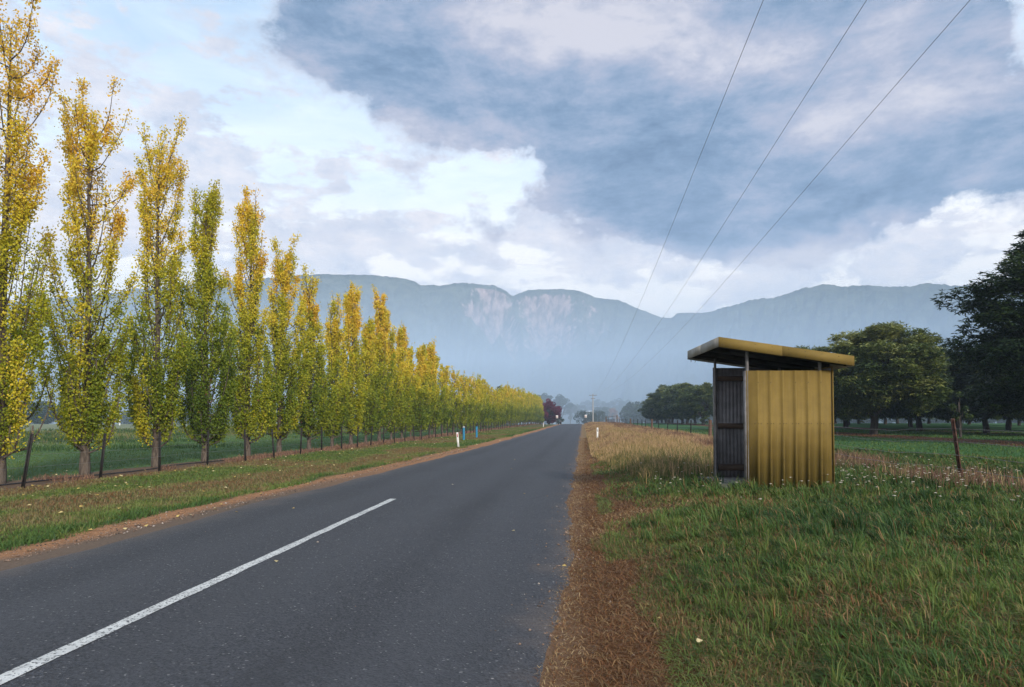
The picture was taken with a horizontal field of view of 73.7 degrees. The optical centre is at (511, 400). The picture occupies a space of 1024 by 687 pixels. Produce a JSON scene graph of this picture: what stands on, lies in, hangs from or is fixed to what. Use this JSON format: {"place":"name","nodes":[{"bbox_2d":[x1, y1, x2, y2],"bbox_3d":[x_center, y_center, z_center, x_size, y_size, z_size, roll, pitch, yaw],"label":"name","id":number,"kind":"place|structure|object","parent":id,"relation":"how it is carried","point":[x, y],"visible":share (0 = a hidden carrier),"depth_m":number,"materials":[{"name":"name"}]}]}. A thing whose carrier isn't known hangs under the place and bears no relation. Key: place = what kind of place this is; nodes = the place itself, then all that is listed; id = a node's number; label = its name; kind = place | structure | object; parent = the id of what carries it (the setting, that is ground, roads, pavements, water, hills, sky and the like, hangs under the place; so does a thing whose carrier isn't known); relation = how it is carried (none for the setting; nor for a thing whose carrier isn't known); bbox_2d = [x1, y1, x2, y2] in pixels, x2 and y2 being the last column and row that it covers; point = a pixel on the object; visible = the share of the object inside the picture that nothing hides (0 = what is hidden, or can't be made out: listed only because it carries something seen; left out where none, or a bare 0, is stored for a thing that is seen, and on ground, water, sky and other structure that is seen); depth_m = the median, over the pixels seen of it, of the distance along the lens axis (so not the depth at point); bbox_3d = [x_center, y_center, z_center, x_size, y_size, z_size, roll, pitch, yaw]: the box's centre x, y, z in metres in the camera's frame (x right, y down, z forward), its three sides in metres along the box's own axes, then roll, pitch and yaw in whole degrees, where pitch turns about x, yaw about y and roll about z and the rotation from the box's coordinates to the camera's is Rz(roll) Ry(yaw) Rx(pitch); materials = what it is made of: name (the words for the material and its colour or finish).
{"place":"outdoors","nodes":[
{"label":"outdoors","id":0,"kind":"place"},
{"bbox_2d":[0,427,543,551],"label":"mown grass","id":1,"kind":"structure","parent":0,"point":[206,498],"depth_m":16.32,"materials":[{"name":"plant"}]},
{"bbox_2d":[0,424,581,686],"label":"road","id":2,"kind":"structure","parent":0,"point":[439,577],"depth_m":6.04,"materials":[{"name":"asphalt"}]},
{"bbox_2d":[0,499,394,684],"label":"road marking","id":3,"kind":"object","parent":2,"relation":"on","point":[11,674],"visible":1,"depth_m":5.28,"materials":[{"name":"paint"}]},
{"bbox_2d":[7,274,706,419],"bbox_3d":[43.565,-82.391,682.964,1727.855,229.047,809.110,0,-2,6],"label":"mountain","id":4,"kind":"structure","parent":0,"point":[554,343],"depth_m":899.19,"materials":[{"name":"stone"}]},
{"bbox_2d":[0,422,1023,686],"bbox_3d":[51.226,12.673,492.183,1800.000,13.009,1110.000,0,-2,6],"label":"ground","id":5,"kind":"structure","parent":0,"point":[222,504],"depth_m":11.56,"materials":[{"name":"soil"}]},
{"bbox_2d":[0,0,62,483],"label":"poplar tree","id":6,"kind":"object","parent":5,"relation":"on","point":[13,357],"visible":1,"depth_m":17.50,"materials":[{"name":"yellow plant"}]},
{"bbox_2d":[28,73,149,474],"bbox_3d":[-12.687,-3.895,20.579,3.038,12.541,3.062,0,-2,-15],"label":"poplar tree","id":7,"kind":"object","parent":5,"relation":"on","point":[91,405],"visible":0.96,"depth_m":20.34,"materials":[{"name":"yellow plant"}]},
{"bbox_2d":[0,451,297,485],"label":"irrigation pipe","id":8,"kind":"object","parent":5,"relation":"on","point":[112,473],"visible":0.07,"depth_m":20.83,"materials":[{"name":"black plastic"}]},
{"bbox_2d":[111,111,194,466],"bbox_3d":[-12.457,-3.927,24.072,2.630,12.827,2.967,1,-2,-38],"label":"poplar tree","id":9,"kind":"object","parent":5,"relation":"on","point":[163,412],"visible":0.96,"depth_m":23.85,"materials":[{"name":"yellow plant"}]},
{"bbox_2d":[172,179,241,461],"bbox_3d":[-12.198,-3.067,27.524,2.742,11.318,2.898,-1,-2,34],"label":"poplar tree","id":10,"kind":"object","parent":5,"relation":"on","point":[197,398],"visible":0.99,"depth_m":27.06,"materials":[{"name":"green plant"}]},
{"bbox_2d":[211,183,285,455],"bbox_3d":[-11.877,-3.592,30.931,3.192,12.588,2.914,1,-2,-31],"label":"poplar tree","id":11,"kind":"object","parent":5,"relation":"on","point":[244,417],"visible":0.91,"depth_m":30.38,"materials":[{"name":"yellow plant"}]},
{"bbox_2d":[6,425,495,480],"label":"field grass","id":12,"kind":"structure","parent":5,"relation":"on","point":[50,436],"depth_m":45.14,"materials":[{"name":"plant"}]},
{"bbox_2d":[11,400,518,423],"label":"wood","id":13,"kind":"object","parent":5,"relation":"on","point":[49,419],"visible":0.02,"depth_m":288.22,"materials":[{"name":"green plant"}]},
{"bbox_2d":[8,424,534,484],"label":"row weeds","id":14,"kind":"object","parent":5,"relation":"on","point":[293,452],"visible":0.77,"depth_m":34.95,"materials":[{"name":"plant"}]},
{"bbox_2d":[0,420,545,487],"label":"wire fence","id":15,"kind":"object","parent":5,"relation":"on","point":[31,436],"visible":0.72,"depth_m":26.95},
{"bbox_2d":[250,231,314,452],"bbox_3d":[-11.357,-2.857,33.840,3.020,11.212,2.900,1,-2,-36],"label":"poplar tree","id":16,"kind":"object","parent":5,"relation":"on","point":[289,413],"visible":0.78,"depth_m":33.77,"materials":[{"name":"yellow plant"}]},
{"bbox_2d":[286,263,339,449],"bbox_3d":[-10.917,-2.385,37.315,2.756,10.537,2.874,1,-2,-32],"label":"poplar tree","id":17,"kind":"object","parent":5,"relation":"on","point":[310,419],"visible":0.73,"depth_m":37.21,"materials":[{"name":"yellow plant"}]},
{"bbox_2d":[3,447,634,654],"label":"pebbles","id":18,"kind":"object","parent":5,"relation":"on","point":[204,510],"visible":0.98,"depth_m":10.26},
{"bbox_2d":[312,292,351,446],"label":"poplar tree","id":19,"kind":"object","parent":5,"relation":"on","point":[334,335],"visible":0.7,"depth_m":40.39,"materials":[{"name":"yellow plant"}]},
{"bbox_2d":[334,280,372,443],"bbox_3d":[-10.604,-2.420,44.489,2.753,10.966,2.788,0,-2,6],"label":"poplar tree","id":20,"kind":"object","parent":5,"relation":"on","point":[352,323],"visible":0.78,"depth_m":44.02,"materials":[{"name":"yellow plant"}]},
{"bbox_2d":[354,316,386,442],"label":"poplar tree","id":21,"kind":"object","parent":5,"relation":"on","point":[373,399],"visible":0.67,"depth_m":47.21,"materials":[{"name":"yellow plant"}]},
{"bbox_2d":[368,284,395,441],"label":"poplar tree","id":22,"kind":"object","parent":5,"relation":"on","point":[382,318],"visible":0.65,"depth_m":50.01,"materials":[{"name":"yellow plant"}]},
{"bbox_2d":[383,325,411,439],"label":"poplar tree","id":23,"kind":"object","parent":5,"relation":"on","point":[398,399],"visible":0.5,"depth_m":53.12,"materials":[{"name":"yellow plant"}]},
{"bbox_2d":[393,320,415,437],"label":"poplar tree","id":24,"kind":"object","parent":5,"relation":"on","point":[401,340],"visible":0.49,"depth_m":56.40,"materials":[{"name":"yellow plant"}]},
{"bbox_2d":[404,342,431,436],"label":"poplar tree","id":25,"kind":"object","parent":5,"relation":"on","point":[422,418],"visible":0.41,"depth_m":59.46,"materials":[{"name":"yellow plant"}]},
{"bbox_2d":[9,432,828,644],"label":"fallen leaves","id":26,"kind":"object","parent":5,"relation":"on","point":[698,640],"visible":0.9,"depth_m":16.01,"materials":[{"name":"yellow plant"}]},
{"bbox_2d":[413,343,435,436],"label":"poplar tree","id":27,"kind":"object","parent":5,"relation":"on","point":[421,355],"visible":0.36,"depth_m":62.88,"materials":[{"name":"yellow plant"}]},
{"bbox_2d":[422,336,442,434],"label":"poplar tree","id":28,"kind":"object","parent":5,"relation":"on","point":[433,379],"visible":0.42,"depth_m":66.22,"materials":[{"name":"yellow plant"}]},
{"bbox_2d":[430,355,447,434],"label":"poplar tree","id":29,"kind":"object","parent":5,"relation":"on","point":[444,410],"visible":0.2,"depth_m":69.69,"materials":[{"name":"yellow plant"}]},
{"bbox_2d":[436,364,450,432],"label":"poplar tree","id":30,"kind":"object","parent":5,"relation":"on","point":[444,378],"visible":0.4,"depth_m":73.25,"materials":[{"name":"yellow plant"}]},
{"bbox_2d":[442,367,454,432],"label":"poplar tree","id":31,"kind":"object","parent":5,"relation":"on","point":[451,420],"visible":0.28,"depth_m":76.40,"materials":[{"name":"yellow plant"}]},
{"bbox_2d":[448,366,463,431],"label":"poplar tree","id":32,"kind":"object","parent":5,"relation":"on","point":[456,400],"visible":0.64,"depth_m":79.89,"materials":[{"name":"yellow plant"}]},
{"bbox_2d":[454,370,469,431],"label":"poplar tree","id":33,"kind":"object","parent":5,"relation":"on","point":[463,417],"visible":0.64,"depth_m":83.25,"materials":[{"name":"yellow plant"}]},
{"bbox_2d":[460,377,474,427],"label":"poplar tree","id":34,"kind":"object","parent":5,"relation":"on","point":[470,415],"visible":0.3,"depth_m":86.57,"materials":[{"name":"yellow plant"}]},
{"bbox_2d":[462,374,477,430],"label":"poplar tree","id":35,"kind":"object","parent":5,"relation":"on","point":[471,389],"visible":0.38,"depth_m":89.81,"materials":[{"name":"yellow plant"}]},
{"bbox_2d":[471,376,481,427],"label":"poplar tree","id":36,"kind":"object","parent":5,"relation":"on","point":[476,411],"visible":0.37,"depth_m":93.30,"materials":[{"name":"yellow plant"}]},
{"bbox_2d":[474,374,487,426],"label":"poplar tree","id":37,"kind":"object","parent":5,"relation":"on","point":[482,412],"visible":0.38,"depth_m":96.99,"materials":[{"name":"yellow plant"}]},
{"bbox_2d":[480,378,490,428],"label":"poplar tree","id":38,"kind":"object","parent":5,"relation":"on","point":[483,402],"visible":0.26,"depth_m":100.28,"materials":[{"name":"yellow plant"}]},
{"bbox_2d":[480,379,493,428],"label":"poplar tree","id":39,"kind":"object","parent":5,"relation":"on","point":[485,392],"visible":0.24,"depth_m":103.70,"materials":[{"name":"yellow plant"}]},
{"bbox_2d":[484,381,493,428],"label":"poplar tree","id":40,"kind":"object","parent":5,"relation":"on","point":[488,391],"visible":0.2,"depth_m":107.01,"materials":[{"name":"yellow plant"}]},
{"bbox_2d":[487,387,498,427],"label":"poplar tree","id":41,"kind":"object","parent":5,"relation":"on","point":[495,413],"visible":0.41,"depth_m":110.24,"materials":[{"name":"yellow plant"}]},
{"bbox_2d":[492,389,501,427],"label":"poplar tree","id":42,"kind":"object","parent":5,"relation":"on","point":[499,410],"visible":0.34,"depth_m":113.56,"materials":[{"name":"yellow plant"}]},
{"bbox_2d":[494,387,503,427],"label":"poplar tree","id":43,"kind":"object","parent":5,"relation":"on","point":[497,401],"visible":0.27,"depth_m":117.51,"materials":[{"name":"yellow plant"}]},
{"bbox_2d":[499,387,505,426],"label":"poplar tree","id":44,"kind":"object","parent":5,"relation":"on","point":[502,401],"visible":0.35,"depth_m":124.23,"materials":[{"name":"yellow plant"}]},
{"bbox_2d":[498,392,506,426],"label":"poplar tree","id":45,"kind":"object","parent":5,"relation":"on","point":[501,406],"visible":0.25,"depth_m":120.83,"materials":[{"name":"yellow plant"}]},
{"bbox_2d":[500,383,507,419],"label":"poplar tree","id":46,"kind":"object","parent":5,"relation":"on","point":[503,397],"visible":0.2,"depth_m":127.51,"materials":[{"name":"yellow plant"}]},
{"bbox_2d":[503,389,509,425],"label":"poplar tree","id":47,"kind":"object","parent":5,"relation":"on","point":[508,401],"visible":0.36,"depth_m":130.81,"materials":[{"name":"yellow plant"}]},
{"bbox_2d":[504,381,511,420],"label":"poplar tree","id":48,"kind":"object","parent":5,"relation":"on","point":[509,405],"visible":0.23,"depth_m":134.14,"materials":[{"name":"yellow plant"}]},
{"bbox_2d":[508,385,514,425],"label":"poplar tree","id":49,"kind":"object","parent":5,"relation":"on","point":[512,418],"visible":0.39,"depth_m":137.23,"materials":[{"name":"green plant"}]},
{"bbox_2d":[510,386,516,425],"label":"poplar tree","id":50,"kind":"object","parent":5,"relation":"on","point":[512,395],"visible":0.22,"depth_m":140.89,"materials":[{"name":"yellow plant"}]},
{"bbox_2d":[520,388,528,419],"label":"poplar tree","id":51,"kind":"object","parent":5,"relation":"on","point":[526,415],"visible":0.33,"depth_m":167.84,"materials":[{"name":"yellow plant"}]},
{"bbox_2d":[536,393,550,401],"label":"gum tree","id":52,"kind":"object","parent":5,"relation":"on","point":[544,397],"visible":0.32,"depth_m":376.91,"materials":[{"name":"grey plant"}]},
{"bbox_2d":[542,398,561,423],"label":"purple tree","id":53,"kind":"object","parent":5,"relation":"on","point":[551,410],"visible":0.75,"depth_m":249.87,"materials":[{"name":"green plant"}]},
{"bbox_2d":[544,394,567,423],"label":"gum tree","id":54,"kind":"object","parent":5,"relation":"on","point":[560,400],"visible":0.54,"depth_m":383.38,"materials":[{"name":"grey plant"}]},
{"bbox_2d":[553,398,573,423],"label":"gum tree","id":55,"kind":"object","parent":5,"relation":"on","point":[570,405],"visible":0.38,"depth_m":399.02,"materials":[{"name":"grey plant"}]},
{"bbox_2d":[562,403,580,423],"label":"gum tree","id":56,"kind":"object","parent":5,"relation":"on","point":[574,408],"visible":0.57,"depth_m":428.98,"materials":[{"name":"grey plant"}]},
{"bbox_2d":[570,404,587,423],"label":"gum tree","id":57,"kind":"object","parent":5,"relation":"on","point":[581,407],"visible":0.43,"depth_m":469.10,"materials":[{"name":"grey plant"}]},
{"bbox_2d":[573,410,597,423],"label":"round tree","id":58,"kind":"object","parent":5,"relation":"on","point":[583,414],"visible":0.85,"depth_m":288.60,"materials":[{"name":"grey plant"}]},
{"bbox_2d":[579,400,593,410],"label":"gum tree","id":59,"kind":"object","parent":5,"relation":"on","point":[586,404],"visible":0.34,"depth_m":519.62,"materials":[{"name":"grey plant"}]},
{"bbox_2d":[589,394,596,421],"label":"power pole","id":60,"kind":"object","parent":5,"relation":"on","point":[592,395],"visible":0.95,"depth_m":248.17,"materials":[{"name":"grey wood"}]},
{"bbox_2d":[603,1,762,381],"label":"power line","id":61,"kind":"object","parent":60,"relation":"attached to","point":[703,147],"visible":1,"depth_m":11.88,"materials":[{"name":"metal"}]},
{"bbox_2d":[617,0,866,378],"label":"power line","id":62,"kind":"object","parent":60,"relation":"attached to","point":[775,142],"visible":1,"depth_m":11.60,"materials":[{"name":"metal"}]},
{"bbox_2d":[628,0,969,379],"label":"power line","id":63,"kind":"object","parent":60,"relation":"attached to","point":[848,139],"visible":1,"depth_m":11.62,"materials":[{"name":"metal"}]},
{"bbox_2d":[588,399,606,414],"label":"gum tree","id":64,"kind":"object","parent":5,"relation":"on","point":[596,402],"visible":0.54,"depth_m":498.31,"materials":[{"name":"green plant"}]},
{"bbox_2d":[588,410,608,421],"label":"round tree","id":65,"kind":"object","parent":5,"relation":"on","point":[598,416],"visible":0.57,"depth_m":298.09,"materials":[{"name":"green plant"}]},
{"bbox_2d":[594,407,609,421],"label":"broad tree","id":66,"kind":"object","parent":5,"relation":"on","point":[605,410],"visible":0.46,"depth_m":382.03,"materials":[{"name":"green plant"}]},
{"bbox_2d":[599,402,617,410],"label":"gum tree","id":67,"kind":"object","parent":5,"relation":"on","point":[604,404],"visible":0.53,"depth_m":477.69,"materials":[{"name":"green plant"}]},
{"bbox_2d":[607,408,619,421],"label":"autumn tree","id":68,"kind":"object","parent":5,"relation":"on","point":[613,411],"visible":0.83,"depth_m":379.47,"materials":[{"name":"green plant"}]},
{"bbox_2d":[608,398,622,421],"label":"gum tree","id":69,"kind":"object","parent":5,"relation":"on","point":[616,401],"visible":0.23,"depth_m":499.46,"materials":[{"name":"green plant"}]},
{"bbox_2d":[616,399,634,410],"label":"gum tree","id":70,"kind":"object","parent":5,"relation":"on","point":[622,404],"visible":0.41,"depth_m":478.50,"materials":[{"name":"green plant"}]},
{"bbox_2d":[584,421,713,484],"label":"dry grass","id":71,"kind":"structure","parent":5,"relation":"on","point":[648,450],"depth_m":25.68,"materials":[{"name":"plant"}]},
{"bbox_2d":[637,401,664,422],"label":"chestnut tree","id":72,"kind":"object","parent":5,"relation":"on","point":[644,406],"visible":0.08,"depth_m":231.21,"materials":[{"name":"green plant"}]},
{"bbox_2d":[644,398,676,422],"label":"chestnut tree","id":73,"kind":"object","parent":5,"relation":"on","point":[651,415],"visible":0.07,"depth_m":206.83,"materials":[{"name":"green plant"}]},
{"bbox_2d":[647,394,674,422],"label":"chestnut tree","id":74,"kind":"object","parent":5,"relation":"on","point":[659,417],"visible":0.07,"depth_m":195.13,"materials":[{"name":"green plant"}]},
{"bbox_2d":[646,384,676,422],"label":"chestnut tree","id":75,"kind":"object","parent":5,"relation":"on","point":[657,400],"visible":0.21,"depth_m":182.39,"materials":[{"name":"green plant"}]},
{"bbox_2d":[656,382,689,423],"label":"chestnut tree","id":76,"kind":"object","parent":5,"relation":"on","point":[661,394],"visible":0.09,"depth_m":171.52,"materials":[{"name":"green plant"}]},
{"bbox_2d":[658,384,700,423],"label":"chestnut tree","id":77,"kind":"object","parent":5,"relation":"on","point":[668,396],"visible":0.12,"depth_m":160.46,"materials":[{"name":"green plant"}]},
{"bbox_2d":[667,385,711,423],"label":"chestnut tree","id":78,"kind":"object","parent":5,"relation":"on","point":[672,405],"visible":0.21,"depth_m":146.48,"materials":[{"name":"green plant"}]},
{"bbox_2d":[674,382,712,424],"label":"chestnut tree","id":79,"kind":"object","parent":5,"relation":"on","point":[690,408],"visible":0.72,"depth_m":134.98,"materials":[{"name":"green plant"}]},
{"bbox_2d":[527,438,974,686],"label":"dead grass","id":80,"kind":"structure","parent":5,"relation":"on","point":[643,671],"depth_m":5.29,"materials":[{"name":"plant"}]},
{"bbox_2d":[687,337,853,489],"bbox_3d":[4.889,0.374,13.278,2.363,2.950,2.520,0,-2,2],"label":"bus shelter","id":81,"kind":"object","parent":5,"relation":"on","point":[773,412],"visible":0.91,"depth_m":12.27,"materials":[{"name":"yellow paint"}]},
{"bbox_2d":[586,453,1023,686],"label":"short grass","id":82,"kind":"structure","parent":5,"relation":"on","point":[873,495],"depth_m":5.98,"materials":[{"name":"plant"}]},
{"bbox_2d":[617,418,1023,479],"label":"barbed wire fence","id":83,"kind":"object","parent":5,"relation":"on","point":[955,441],"visible":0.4,"depth_m":13.86,"materials":[{"name":"grey wood"}]},
{"bbox_2d":[619,401,1023,422],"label":"wood","id":84,"kind":"object","parent":5,"relation":"on","point":[629,411],"visible":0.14,"depth_m":303.53,"materials":[{"name":"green plant"}]},
{"bbox_2d":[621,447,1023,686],"bbox_3d":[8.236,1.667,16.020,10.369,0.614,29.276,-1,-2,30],"label":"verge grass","id":85,"kind":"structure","parent":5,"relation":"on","point":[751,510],"depth_m":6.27,"materials":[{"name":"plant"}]},
{"bbox_2d":[794,345,861,422],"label":"chestnut tree","id":86,"kind":"object","parent":5,"relation":"on","point":[835,417],"visible":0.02,"depth_m":71.86,"materials":[{"name":"green plant"}]},
{"bbox_2d":[654,456,1020,499],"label":"wildflowers","id":87,"kind":"object","parent":5,"relation":"on","point":[876,478],"visible":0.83,"depth_m":12.32,"materials":[{"name":"white plant"}]},
{"bbox_2d":[655,457,1023,517],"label":"flower stems","id":88,"kind":"object","parent":5,"relation":"on","point":[854,482],"visible":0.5,"depth_m":11.87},
{"bbox_2d":[801,321,956,434],"bbox_3d":[31.739,-1.883,59.488,15.483,10.084,14.402,0,-2,6],"label":"chestnut tree","id":89,"kind":"object","parent":5,"relation":"on","point":[909,373],"visible":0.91,"depth_m":55.98,"materials":[{"name":"green plant"}]},
{"bbox_2d":[852,351,918,419],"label":"chestnut tree","id":90,"kind":"object","parent":5,"relation":"on","point":[881,417],"depth_m":86.97,"materials":[{"name":"green plant"}]},
{"bbox_2d":[890,414,943,426],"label":"chestnut tree","id":91,"kind":"object","parent":5,"relation":"on","point":[910,423],"visible":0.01,"depth_m":105.49,"materials":[{"name":"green plant"}]},
{"bbox_2d":[872,351,964,430],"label":"chestnut tree","id":92,"kind":"object","parent":5,"relation":"on","point":[888,412],"visible":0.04,"depth_m":77.10,"materials":[{"name":"green plant"}]},
{"bbox_2d":[834,448,1023,492],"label":"dead weeds","id":93,"kind":"object","parent":5,"relation":"on","point":[840,454],"visible":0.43,"depth_m":14.27,"materials":[{"name":"plant"}]},
{"bbox_2d":[948,391,973,437],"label":"sapling","id":94,"kind":"object","parent":5,"relation":"on","point":[959,413],"visible":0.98,"depth_m":49.80,"materials":[{"name":"green plant"}]},
{"bbox_2d":[928,356,1023,432],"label":"chestnut tree","id":95,"kind":"object","parent":5,"relation":"on","point":[959,374],"visible":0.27,"depth_m":63.17,"materials":[{"name":"green plant"}]},
{"bbox_2d":[930,229,1023,415],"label":"chestnut tree","id":96,"kind":"object","parent":5,"relation":"on","point":[996,346],"visible":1,"depth_m":36.00,"materials":[{"name":"green plant"}]},
{"bbox_2d":[955,367,1001,428],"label":"chestnut tree","id":97,"kind":"object","parent":5,"relation":"on","point":[994,417],"depth_m":92.26,"materials":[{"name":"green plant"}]},
{"bbox_2d":[962,332,1023,412],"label":"chestnut tree","id":98,"kind":"object","parent":5,"relation":"on","point":[973,379],"visible":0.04,"depth_m":58.05,"materials":[{"name":"green plant"}]},
{"bbox_2d":[964,370,1023,429],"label":"chestnut tree","id":99,"kind":"object","parent":5,"relation":"on","point":[1008,424],"visible":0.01,"depth_m":81.42,"materials":[{"name":"green plant"}]},
{"bbox_2d":[0,0,1023,317],"label":"sky","id":100,"kind":"structure","parent":0,"point":[515,147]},
{"bbox_2d":[529,283,1021,423],"bbox_3d":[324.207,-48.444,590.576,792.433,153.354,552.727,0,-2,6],"label":"hills","id":101,"kind":"structure","parent":0,"point":[818,316],"depth_m":665.21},
{"bbox_2d":[672,428,1023,480],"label":"paddock grass","id":102,"kind":"structure","parent":0,"point":[933,432],"depth_m":42.09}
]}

